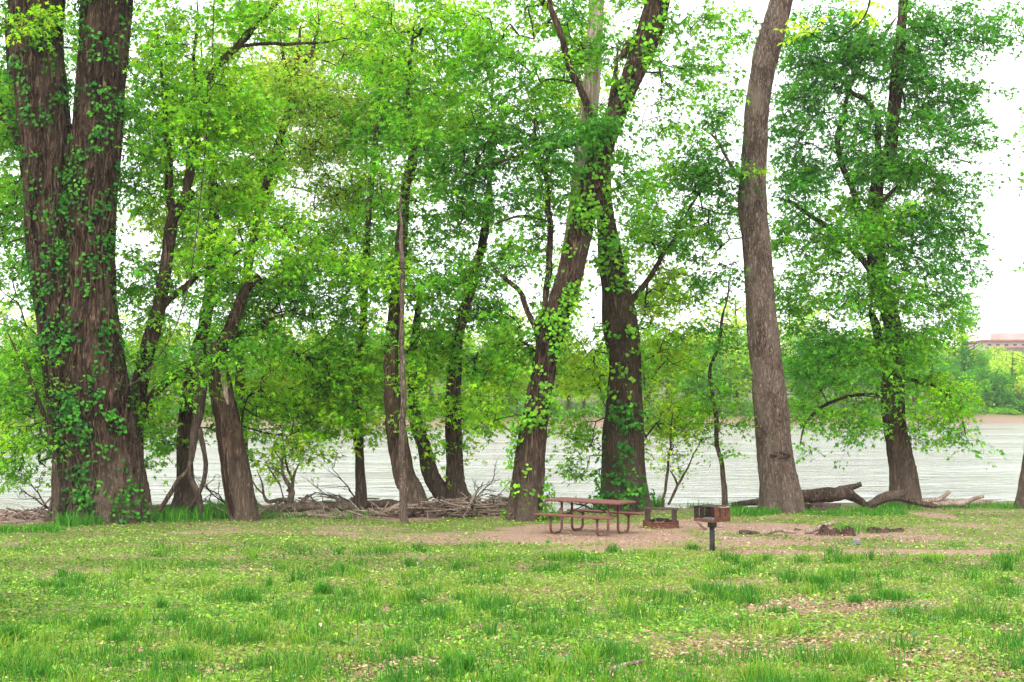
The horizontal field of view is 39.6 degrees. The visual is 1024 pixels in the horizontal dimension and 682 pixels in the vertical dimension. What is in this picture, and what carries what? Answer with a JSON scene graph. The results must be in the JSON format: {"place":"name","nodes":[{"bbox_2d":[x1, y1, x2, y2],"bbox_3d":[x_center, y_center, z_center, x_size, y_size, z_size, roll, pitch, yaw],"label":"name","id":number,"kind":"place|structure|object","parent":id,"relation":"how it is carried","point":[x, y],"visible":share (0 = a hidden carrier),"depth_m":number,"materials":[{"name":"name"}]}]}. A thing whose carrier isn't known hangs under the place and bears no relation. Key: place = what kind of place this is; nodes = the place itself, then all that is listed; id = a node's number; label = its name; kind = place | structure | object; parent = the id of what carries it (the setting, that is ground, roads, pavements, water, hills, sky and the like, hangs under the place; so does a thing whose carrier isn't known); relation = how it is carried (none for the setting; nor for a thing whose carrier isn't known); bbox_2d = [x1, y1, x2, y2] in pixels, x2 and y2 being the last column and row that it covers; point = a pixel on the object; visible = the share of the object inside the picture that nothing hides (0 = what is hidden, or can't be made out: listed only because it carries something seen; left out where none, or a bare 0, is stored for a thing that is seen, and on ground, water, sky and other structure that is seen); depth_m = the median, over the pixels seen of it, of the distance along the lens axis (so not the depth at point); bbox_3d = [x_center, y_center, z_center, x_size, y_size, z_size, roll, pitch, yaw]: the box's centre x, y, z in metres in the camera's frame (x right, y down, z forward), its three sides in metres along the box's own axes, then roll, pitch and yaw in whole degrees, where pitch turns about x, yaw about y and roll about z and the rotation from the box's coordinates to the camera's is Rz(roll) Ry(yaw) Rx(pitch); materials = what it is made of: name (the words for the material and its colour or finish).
{"place":"outdoors","nodes":[
{"label":"outdoors","id":0,"kind":"place"},
{"bbox_2d":[0,509,1023,681],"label":"grass","id":1,"kind":"structure","parent":0,"point":[201,632],"depth_m":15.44,"materials":[{"name":"plant"}]},
{"bbox_2d":[0,348,1023,681],"bbox_3d":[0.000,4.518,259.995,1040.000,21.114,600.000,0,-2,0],"label":"ground","id":2,"kind":"structure","parent":0,"point":[540,530],"depth_m":31.74,"materials":[{"name":"plant"}]},
{"bbox_2d":[0,289,19,345],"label":"tree","id":3,"kind":"object","parent":2,"relation":"on","point":[4,309],"visible":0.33,"depth_m":172.09,"materials":[{"name":"green plant"}]},
{"bbox_2d":[0,618,36,643],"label":"grass tuft","id":4,"kind":"object","parent":2,"relation":"on","point":[12,629],"visible":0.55,"depth_m":14.44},
{"bbox_2d":[7,308,45,402],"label":"tree","id":5,"kind":"object","parent":2,"relation":"on","point":[29,320],"visible":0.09,"depth_m":168.82,"materials":[{"name":"green plant"}]},
{"bbox_2d":[0,334,79,523],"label":"sapling","id":6,"kind":"object","parent":2,"relation":"on","point":[20,444],"visible":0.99,"depth_m":37.06,"materials":[{"name":"green plant"}]},
{"bbox_2d":[0,0,177,524],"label":"silver maple","id":7,"kind":"object","parent":2,"relation":"on","point":[43,140],"visible":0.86,"depth_m":37.80,"materials":[{"name":"brown plant"}]},
{"bbox_2d":[0,0,155,523],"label":"climbing vine","id":8,"kind":"object","parent":7,"relation":"attached to","point":[66,413],"visible":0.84,"depth_m":37.71,"materials":[{"name":"green leaf"}]},
{"bbox_2d":[124,0,213,385],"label":"hanging vine","id":9,"kind":"object","parent":7,"relation":"hanging from","point":[198,211],"visible":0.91,"depth_m":38.12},
{"bbox_2d":[0,0,191,495],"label":"background tree","id":10,"kind":"object","parent":2,"relation":"on","point":[7,228],"visible":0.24,"depth_m":41.03,"materials":[{"name":"green plant"}]},
{"bbox_2d":[99,628,146,644],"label":"grass tuft","id":11,"kind":"object","parent":2,"relation":"on","point":[114,636],"visible":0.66,"depth_m":14.36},
{"bbox_2d":[123,334,164,390],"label":"tree","id":12,"kind":"object","parent":2,"relation":"on","point":[133,365],"visible":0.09,"depth_m":159.29,"materials":[{"name":"green plant"}]},
{"bbox_2d":[152,595,171,610],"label":"grass tuft","id":13,"kind":"object","parent":2,"relation":"on","point":[161,604],"visible":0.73,"depth_m":17.84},
{"bbox_2d":[155,348,207,519],"bbox_3d":[-8.924,2.642,38.532,1.384,4.930,0.498,0,-2,-9],"label":"dead snag","id":14,"kind":"object","parent":2,"relation":"on","point":[196,433],"visible":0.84,"depth_m":38.45,"materials":[{"name":"wood"}]},
{"bbox_2d":[158,640,205,661],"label":"grass tuft","id":15,"kind":"object","parent":2,"relation":"on","point":[175,651],"visible":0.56,"depth_m":13.00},
{"bbox_2d":[168,318,196,359],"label":"tree","id":16,"kind":"object","parent":2,"relation":"on","point":[185,330],"visible":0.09,"depth_m":174.43,"materials":[{"name":"green plant"}]},
{"bbox_2d":[116,38,295,513],"bbox_3d":[-9.393,-1.996,43.416,5.770,14.770,5.554,0,-2,0],"label":"background tree","id":17,"kind":"object","parent":2,"relation":"on","point":[183,493],"visible":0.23,"depth_m":42.46,"materials":[{"name":"green plant"}]},
{"bbox_2d":[196,474,224,503],"bbox_3d":[-9.127,4.500,42.945,1.421,1.424,1.485,-1,-2,21],"label":"dead brush","id":18,"kind":"object","parent":2,"relation":"on","point":[210,490],"visible":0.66,"depth_m":42.73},
{"bbox_2d":[107,0,397,491],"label":"forked tree","id":19,"kind":"object","parent":2,"relation":"on","point":[292,274],"visible":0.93,"depth_m":38.97,"materials":[{"name":"green plant"}]},
{"bbox_2d":[245,299,301,366],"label":"tree","id":20,"kind":"object","parent":2,"relation":"on","point":[296,331],"visible":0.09,"depth_m":167.10,"materials":[{"name":"green plant"}]},
{"bbox_2d":[0,488,551,523],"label":"driftwood debris","id":21,"kind":"object","parent":2,"relation":"on","point":[493,507],"visible":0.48,"depth_m":39.76,"materials":[{"name":"wood"}]},
{"bbox_2d":[6,465,48,508],"bbox_3d":[-13.661,4.138,40.122,1.288,1.342,0.604,0,-2,0],"label":"dead brush","id":22,"kind":"object","parent":21,"relation":"on","point":[36,499],"visible":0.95,"depth_m":40.10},
{"bbox_2d":[253,443,300,503],"bbox_3d":[-7.213,4.096,43.493,1.511,2.044,0.262,0,-2,0],"label":"driftwood stump","id":23,"kind":"object","parent":2,"relation":"on","point":[290,490],"visible":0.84,"depth_m":43.44,"materials":[{"name":"wood"}]},
{"bbox_2d":[253,436,317,503],"bbox_3d":[-7.115,4.229,44.042,2.192,2.656,1.951,0,-2,0],"label":"young shrub","id":24,"kind":"object","parent":2,"relation":"on","point":[273,477],"visible":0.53,"depth_m":44.04,"materials":[{"name":"green plant"}]},
{"bbox_2d":[259,492,330,510],"bbox_3d":[-6.353,4.811,41.756,3.139,0.762,0.278,0,-2,-6],"label":"driftwood branch","id":25,"kind":"object","parent":2,"relation":"on","point":[299,504],"visible":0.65,"depth_m":41.72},
{"bbox_2d":[205,271,409,521],"bbox_3d":[-5.999,1.538,40.506,6.216,7.258,4.836,1,-2,-34],"label":"broken tree","id":26,"kind":"object","parent":2,"relation":"on","point":[237,481],"visible":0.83,"depth_m":39.88,"materials":[{"name":"green plant"}]},
{"bbox_2d":[300,578,338,596],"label":"grass tuft","id":27,"kind":"object","parent":2,"relation":"on","point":[323,587],"visible":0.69,"depth_m":19.30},
{"bbox_2d":[302,457,354,502],"bbox_3d":[-5.794,4.324,43.340,1.911,1.875,1.820,2,-2,-39],"label":"dead brush","id":28,"kind":"object","parent":2,"relation":"on","point":[321,493],"visible":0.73,"depth_m":43.45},
{"bbox_2d":[303,493,354,509],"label":"driftwood branch","id":29,"kind":"object","parent":2,"relation":"on","point":[342,504],"visible":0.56,"depth_m":41.80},
{"bbox_2d":[186,0,488,458],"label":"yellow green tree","id":30,"kind":"object","parent":2,"relation":"on","point":[305,87],"visible":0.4,"depth_m":45.07,"materials":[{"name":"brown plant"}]},
{"bbox_2d":[268,40,438,508],"bbox_3d":[-4.642,-2.062,42.471,4.883,14.869,5.182,0,-2,0],"label":"slim tree","id":31,"kind":"object","parent":2,"relation":"on","point":[360,478],"visible":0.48,"depth_m":41.69,"materials":[{"name":"green plant"}]},
{"bbox_2d":[360,499,398,509],"bbox_3d":[-3.785,4.760,40.861,1.332,0.438,0.292,0,-2,0],"label":"driftwood log","id":32,"kind":"object","parent":2,"relation":"on","point":[382,503],"visible":0.7,"depth_m":40.77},
{"bbox_2d":[349,193,451,523],"bbox_3d":[-2.905,0.585,37.662,2.785,9.007,2.508,0,-2,0],"label":"slim tree","id":33,"kind":"object","parent":2,"relation":"on","point":[401,268],"visible":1,"depth_m":37.52,"materials":[{"name":"green leaf"},{"name":"brown twig"},{"name":"brown bark"}]},
{"bbox_2d":[319,0,522,517],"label":"rooted tree","id":34,"kind":"object","parent":2,"relation":"on","point":[390,365],"visible":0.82,"depth_m":40.02,"materials":[{"name":"green plant"}]},
{"bbox_2d":[405,340,445,414],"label":"tree","id":35,"kind":"object","parent":2,"relation":"on","point":[431,381],"visible":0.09,"depth_m":156.45,"materials":[{"name":"green plant"}]},
{"bbox_2d":[404,312,449,401],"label":"tree","id":36,"kind":"object","parent":2,"relation":"on","point":[407,325],"visible":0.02,"depth_m":166.96,"materials":[{"name":"green plant"}]},
{"bbox_2d":[446,326,477,364],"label":"tree","id":37,"kind":"object","parent":2,"relation":"on","point":[470,348],"visible":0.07,"depth_m":169.15,"materials":[{"name":"green plant"}]},
{"bbox_2d":[443,649,490,673],"bbox_3d":[-0.385,2.773,12.329,0.494,0.249,0.408,0,-2,0],"label":"grass tuft","id":38,"kind":"object","parent":2,"relation":"on","point":[466,663],"visible":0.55,"depth_m":12.28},
{"bbox_2d":[400,76,538,500],"bbox_3d":[-1.295,-1.365,43.026,4.464,13.489,5.186,0,-2,0],"label":"twin tree","id":39,"kind":"object","parent":2,"relation":"on","point":[453,485],"visible":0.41,"depth_m":41.73,"materials":[{"name":"green plant"}]},
{"bbox_2d":[473,457,510,501],"bbox_3d":[-0.686,4.254,42.461,1.156,1.674,1.220,1,-2,-34],"label":"dead brush","id":40,"kind":"object","parent":2,"relation":"on","point":[487,485],"visible":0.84,"depth_m":42.41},
{"bbox_2d":[480,306,537,405],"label":"tree","id":41,"kind":"object","parent":2,"relation":"on","point":[520,317],"visible":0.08,"depth_m":173.97,"materials":[{"name":"green plant"}]},
{"bbox_2d":[0,492,1021,533],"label":"tall grass","id":42,"kind":"structure","parent":2,"relation":"on","point":[169,514],"depth_m":39.67,"materials":[{"name":"plant"}]},
{"bbox_2d":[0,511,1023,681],"bbox_3d":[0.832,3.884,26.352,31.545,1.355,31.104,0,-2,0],"label":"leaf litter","id":43,"kind":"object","parent":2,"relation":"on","point":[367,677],"visible":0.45,"depth_m":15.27,"materials":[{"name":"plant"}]},
{"bbox_2d":[0,394,1023,417],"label":"undergrowth","id":44,"kind":"object","parent":2,"relation":"on","point":[595,410],"visible":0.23,"depth_m":163.00,"materials":[{"name":"green plant"}]},
{"bbox_2d":[505,359,531,416],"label":"tree","id":45,"kind":"object","parent":2,"relation":"on","point":[525,383],"visible":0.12,"depth_m":154.56,"materials":[{"name":"green plant"}]},
{"bbox_2d":[408,0,746,521],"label":"leaning tree","id":46,"kind":"object","parent":2,"relation":"on","point":[492,132],"visible":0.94,"depth_m":39.05,"materials":[{"name":"green plant"}]},
{"bbox_2d":[499,0,679,520],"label":"climbing vine","id":47,"kind":"object","parent":46,"relation":"attached to","point":[594,212],"visible":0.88,"depth_m":38.52,"materials":[{"name":"plant"}]},
{"bbox_2d":[523,0,646,364],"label":"pale sycamore","id":48,"kind":"object","parent":2,"relation":"on","point":[592,90],"visible":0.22,"depth_m":44.30,"materials":[{"name":"green plant"}]},
{"bbox_2d":[568,638,609,664],"bbox_3d":[0.700,2.847,13.048,0.472,0.251,0.470,2,-3,-44],"label":"grass tuft","id":49,"kind":"object","parent":2,"relation":"on","point":[586,649],"visible":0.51,"depth_m":13.05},
{"bbox_2d":[534,497,644,535],"bbox_3d":[1.860,4.207,34.028,2.099,0.806,1.656,-1,-2,36],"label":"picnic table","id":50,"kind":"object","parent":2,"relation":"on","point":[582,516],"visible":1,"depth_m":33.88,"materials":[{"name":"red paint"}]},
{"bbox_2d":[588,346,608,410],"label":"tree","id":51,"kind":"object","parent":2,"relation":"on","point":[601,365],"visible":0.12,"depth_m":156.70,"materials":[{"name":"green plant"}]},
{"bbox_2d":[546,43,740,511],"bbox_3d":[3.998,-1.802,43.701,6.873,14.312,4.541,0,-2,0],"label":"thick tree","id":52,"kind":"object","parent":2,"relation":"on","point":[623,316],"visible":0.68,"depth_m":43.11,"materials":[{"name":"green plant"}]},
{"bbox_2d":[588,399,654,512],"bbox_3d":[3.131,3.517,42.245,1.769,3.593,2.109,1,-2,-31],"label":"climbing vine","id":53,"kind":"object","parent":52,"relation":"attached to","point":[629,413],"visible":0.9,"depth_m":41.79,"materials":[{"name":"plant"}]},
{"bbox_2d":[587,195,658,404],"bbox_3d":[3.291,-1.357,42.582,2.323,6.529,1.928,0,-2,0],"label":"climbing vine","id":54,"kind":"object","parent":52,"relation":"attached to","point":[615,242],"visible":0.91,"depth_m":42.22,"materials":[{"name":"plant"}]},
{"bbox_2d":[642,507,678,528],"bbox_3d":[3.777,4.506,36.089,0.938,0.549,0.938,0,-2,6],"label":"fire ring","id":55,"kind":"object","parent":2,"relation":"on","point":[668,523],"visible":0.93,"depth_m":35.85,"materials":[{"name":"metal"}]},
{"bbox_2d":[647,343,695,408],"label":"tree","id":56,"kind":"object","parent":2,"relation":"on","point":[668,381],"visible":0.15,"depth_m":159.31,"materials":[{"name":"green plant"}]},
{"bbox_2d":[646,413,728,509],"bbox_3d":[5.304,3.702,42.731,2.646,3.256,2.210,0,-2,0],"label":"young shrub","id":57,"kind":"object","parent":2,"relation":"on","point":[671,447],"visible":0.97,"depth_m":42.67,"materials":[{"name":"green plant"}]},
{"bbox_2d":[681,340,730,409],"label":"tree","id":58,"kind":"object","parent":2,"relation":"on","point":[716,363],"visible":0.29,"depth_m":162.22,"materials":[{"name":"green plant"}]},
{"bbox_2d":[694,504,729,550],"bbox_3d":[3.995,3.767,28.093,0.613,1.027,0.510,-2,-3,45],"label":"pedestal grill","id":59,"kind":"object","parent":2,"relation":"on","point":[713,515],"visible":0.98,"depth_m":28.08,"materials":[{"name":"black paint"}]},
{"bbox_2d":[692,319,740,399],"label":"tree","id":60,"kind":"object","parent":2,"relation":"on","point":[713,337],"visible":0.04,"depth_m":182.30,"materials":[{"name":"green plant"}]},
{"bbox_2d":[662,263,775,504],"bbox_3d":[6.171,1.487,42.546,3.252,7.698,2.720,0,-2,0],"label":"sapling","id":61,"kind":"object","parent":2,"relation":"on","point":[710,397],"visible":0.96,"depth_m":42.42,"materials":[{"name":"green plant"}]},
{"bbox_2d":[646,0,805,513],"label":"pale trunk tree","id":62,"kind":"object","parent":2,"relation":"on","point":[779,484],"visible":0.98,"depth_m":42.05,"materials":[{"name":"grey plant"}]},
{"bbox_2d":[713,339,751,415],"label":"tree","id":63,"kind":"object","parent":2,"relation":"on","point":[740,363],"visible":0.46,"depth_m":163.45,"materials":[{"name":"green plant"}]},
{"bbox_2d":[700,293,779,400],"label":"tree","id":64,"kind":"object","parent":2,"relation":"on","point":[737,320],"visible":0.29,"depth_m":174.32,"materials":[{"name":"green plant"}]},
{"bbox_2d":[732,333,793,392],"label":"tree","id":65,"kind":"object","parent":2,"relation":"on","point":[786,377],"visible":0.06,"depth_m":165.05,"materials":[{"name":"green plant"}]},
{"bbox_2d":[759,528,795,535],"bbox_3d":[6.238,4.492,33.429,0.868,0.213,0.134,0,-2,0],"label":"stick","id":66,"kind":"object","parent":2,"relation":"on","point":[770,531],"visible":0.99,"depth_m":33.39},
{"bbox_2d":[731,482,866,507],"bbox_3d":[8.923,4.781,44.062,4.269,0.843,0.479,0,-2,0],"label":"driftwood log","id":67,"kind":"object","parent":2,"relation":"on","point":[830,494],"visible":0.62,"depth_m":43.93,"materials":[{"name":"wood"}]},
{"bbox_2d":[782,330,823,410],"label":"tree","id":68,"kind":"object","parent":2,"relation":"on","point":[793,343],"visible":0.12,"depth_m":170.94,"materials":[{"name":"green plant"}]},
{"bbox_2d":[778,302,833,393],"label":"tree","id":69,"kind":"object","parent":2,"relation":"on","point":[809,316],"visible":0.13,"depth_m":177.47,"materials":[{"name":"green plant"}]},
{"bbox_2d":[795,355,839,406],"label":"tree","id":70,"kind":"object","parent":2,"relation":"on","point":[806,387],"visible":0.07,"depth_m":168.94,"materials":[{"name":"green plant"}]},
{"bbox_2d":[804,521,834,533],"bbox_3d":[7.354,4.466,33.987,0.726,0.349,0.133,0,-2,0],"label":"stick","id":71,"kind":"object","parent":2,"relation":"on","point":[815,529],"visible":0.81,"depth_m":33.94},
{"bbox_2d":[805,573,839,586],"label":"grass tuft","id":72,"kind":"object","parent":2,"relation":"on","point":[820,579],"visible":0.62,"depth_m":20.89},
{"bbox_2d":[805,502,840,510],"bbox_3d":[9.302,5.026,42.997,1.822,0.274,1.399,0,-2,0],"label":"driftwood log","id":73,"kind":"object","parent":2,"relation":"on","point":[822,506],"visible":0.62,"depth_m":42.61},
{"bbox_2d":[816,524,840,535],"bbox_3d":[7.421,4.470,33.506,0.823,0.332,0.638,0,-2,0],"label":"tree stump","id":74,"kind":"object","parent":2,"relation":"on","point":[824,529],"visible":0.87,"depth_m":33.35,"materials":[{"name":"brown wood"}]},
{"bbox_2d":[841,526,855,535],"bbox_3d":[7.848,4.469,33.208,0.504,0.290,0.387,0,-2,0],"label":"tree stump","id":75,"kind":"object","parent":2,"relation":"on","point":[848,531],"visible":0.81,"depth_m":33.15,"materials":[{"name":"brown wood"}]},
{"bbox_2d":[820,336,877,411],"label":"tree","id":76,"kind":"object","parent":2,"relation":"on","point":[867,371],"visible":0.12,"depth_m":168.23,"materials":[{"name":"green plant"}]},
{"bbox_2d":[846,590,866,604],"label":"grass tuft","id":77,"kind":"object","parent":2,"relation":"on","point":[855,599],"visible":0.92,"depth_m":18.43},
{"bbox_2d":[834,338,881,408],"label":"tree","id":78,"kind":"object","parent":2,"relation":"on","point":[878,377],"visible":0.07,"depth_m":170.14,"materials":[{"name":"green plant"}]},
{"bbox_2d":[856,584,918,602],"bbox_3d":[5.051,3.328,18.765,0.822,0.258,0.733,1,-2,-30],"label":"grass tuft","id":79,"kind":"object","parent":2,"relation":"on","point":[885,593],"visible":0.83,"depth_m":18.72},
{"bbox_2d":[766,0,1023,505],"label":"spreading tree","id":80,"kind":"object","parent":2,"relation":"on","point":[871,225],"visible":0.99,"depth_m":44.84,"materials":[{"name":"green plant"}]},
{"bbox_2d":[866,490,936,508],"bbox_3d":[11.899,4.833,43.464,2.131,0.579,0.340,0,-2,0],"label":"driftwood log","id":81,"kind":"object","parent":2,"relation":"on","point":[887,496],"visible":0.98,"depth_m":43.36,"materials":[{"name":"wood"}]},
{"bbox_2d":[906,338,940,414],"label":"tree","id":82,"kind":"object","parent":2,"relation":"on","point":[927,373],"visible":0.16,"depth_m":170.50,"materials":[{"name":"green plant"}]},
{"bbox_2d":[911,550,952,562],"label":"grass tuft","id":83,"kind":"object","parent":2,"relation":"on","point":[933,557],"visible":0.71,"depth_m":25.63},
{"bbox_2d":[907,350,964,409],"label":"tree","id":84,"kind":"object","parent":2,"relation":"on","point":[944,368],"visible":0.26,"depth_m":170.36,"materials":[{"name":"green plant"}]},
{"bbox_2d":[921,490,950,502],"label":"driftwood branch","id":85,"kind":"object","parent":2,"relation":"on","point":[941,497],"visible":0.94,"depth_m":44.00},
{"bbox_2d":[935,325,976,367],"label":"tree","id":86,"kind":"object","parent":2,"relation":"on","point":[955,347],"visible":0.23,"depth_m":189.13,"materials":[{"name":"green plant"}]},
{"bbox_2d":[933,353,980,410],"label":"tree","id":87,"kind":"object","parent":2,"relation":"on","point":[953,369],"visible":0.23,"depth_m":172.50,"materials":[{"name":"green plant"}]},
{"bbox_2d":[931,495,983,506],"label":"driftwood branch","id":88,"kind":"object","parent":2,"relation":"on","point":[960,503],"visible":0.91,"depth_m":43.80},
{"bbox_2d":[934,340,992,403],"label":"tree","id":89,"kind":"object","parent":2,"relation":"on","point":[965,353],"visible":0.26,"depth_m":185.55,"materials":[{"name":"green plant"}]},
{"bbox_2d":[953,298,978,367],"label":"airy tree","id":90,"kind":"object","parent":2,"relation":"on","point":[973,319],"visible":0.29,"depth_m":191.94,"materials":[{"name":"green plant"}]},
{"bbox_2d":[960,339,990,373],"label":"bushy tree","id":91,"kind":"object","parent":2,"relation":"on","point":[982,357],"visible":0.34,"depth_m":194.47,"materials":[{"name":"green plant"}]},
{"bbox_2d":[947,499,1010,505],"bbox_3d":[14.813,5.170,45.051,2.216,0.351,0.262,0,-2,0],"label":"driftwood log","id":92,"kind":"object","parent":2,"relation":"on","point":[985,501],"visible":0.38,"depth_m":44.98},
{"bbox_2d":[966,378,996,410],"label":"bushy tree","id":93,"kind":"object","parent":2,"relation":"on","point":[986,394],"visible":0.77,"depth_m":179.45,"materials":[{"name":"green plant"}]},
{"bbox_2d":[963,364,1015,410],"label":"bushy tree","id":94,"kind":"object","parent":2,"relation":"on","point":[996,377],"visible":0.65,"depth_m":181.19,"materials":[{"name":"green plant"}]},
{"bbox_2d":[968,333,1023,350],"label":"hilltop building","id":95,"kind":"structure","parent":2,"relation":"on","point":[1012,341],"depth_m":385.21,"materials":[{"name":"pink"}]},
{"bbox_2d":[985,345,1011,371],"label":"bushy tree","id":96,"kind":"object","parent":2,"relation":"on","point":[996,350],"visible":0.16,"depth_m":229.52,"materials":[{"name":"green plant"}]},
{"bbox_2d":[981,550,1023,563],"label":"grass tuft","id":97,"kind":"object","parent":2,"relation":"on","point":[1005,556],"visible":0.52,"depth_m":25.27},
{"bbox_2d":[992,385,1015,408],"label":"bushy tree","id":98,"kind":"object","parent":2,"relation":"on","point":[1005,397],"visible":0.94,"depth_m":179.49,"materials":[{"name":"green plant"}]},
{"bbox_2d":[986,346,1023,382],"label":"bushy tree","id":99,"kind":"object","parent":2,"relation":"on","point":[1000,363],"visible":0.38,"depth_m":211.40,"materials":[{"name":"green plant"}]},
{"bbox_2d":[992,14,1023,508],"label":"background tree","id":100,"kind":"object","parent":2,"relation":"on","point":[1019,498],"visible":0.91,"depth_m":44.30,"materials":[{"name":"green plant"}]},
{"bbox_2d":[1006,356,1020,390],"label":"tree","id":101,"kind":"object","parent":2,"relation":"on","point":[1014,374],"visible":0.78,"depth_m":183.90,"materials":[{"name":"green plant"}]},
{"bbox_2d":[1008,375,1023,400],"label":"bushy tree","id":102,"kind":"object","parent":2,"relation":"on","point":[1019,386],"visible":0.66,"depth_m":182.84,"materials":[{"name":"green plant"}]},
{"bbox_2d":[0,423,1023,511],"bbox_3d":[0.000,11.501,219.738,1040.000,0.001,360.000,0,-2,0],"label":"river","id":103,"kind":"structure","parent":0,"point":[966,475],"depth_m":72.39,"materials":[{"name":"grey liquid"}]},
{"bbox_2d":[0,0,1023,360],"label":"sky","id":104,"kind":"structure","parent":0,"point":[1002,305],"materials":[{"name":"white"}]},
{"bbox_2d":[773,0,887,45],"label":"overhanging branch","id":105,"kind":"object","parent":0,"point":[863,12],"visible":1,"depth_m":16.13,"materials":[{"name":"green plant"}]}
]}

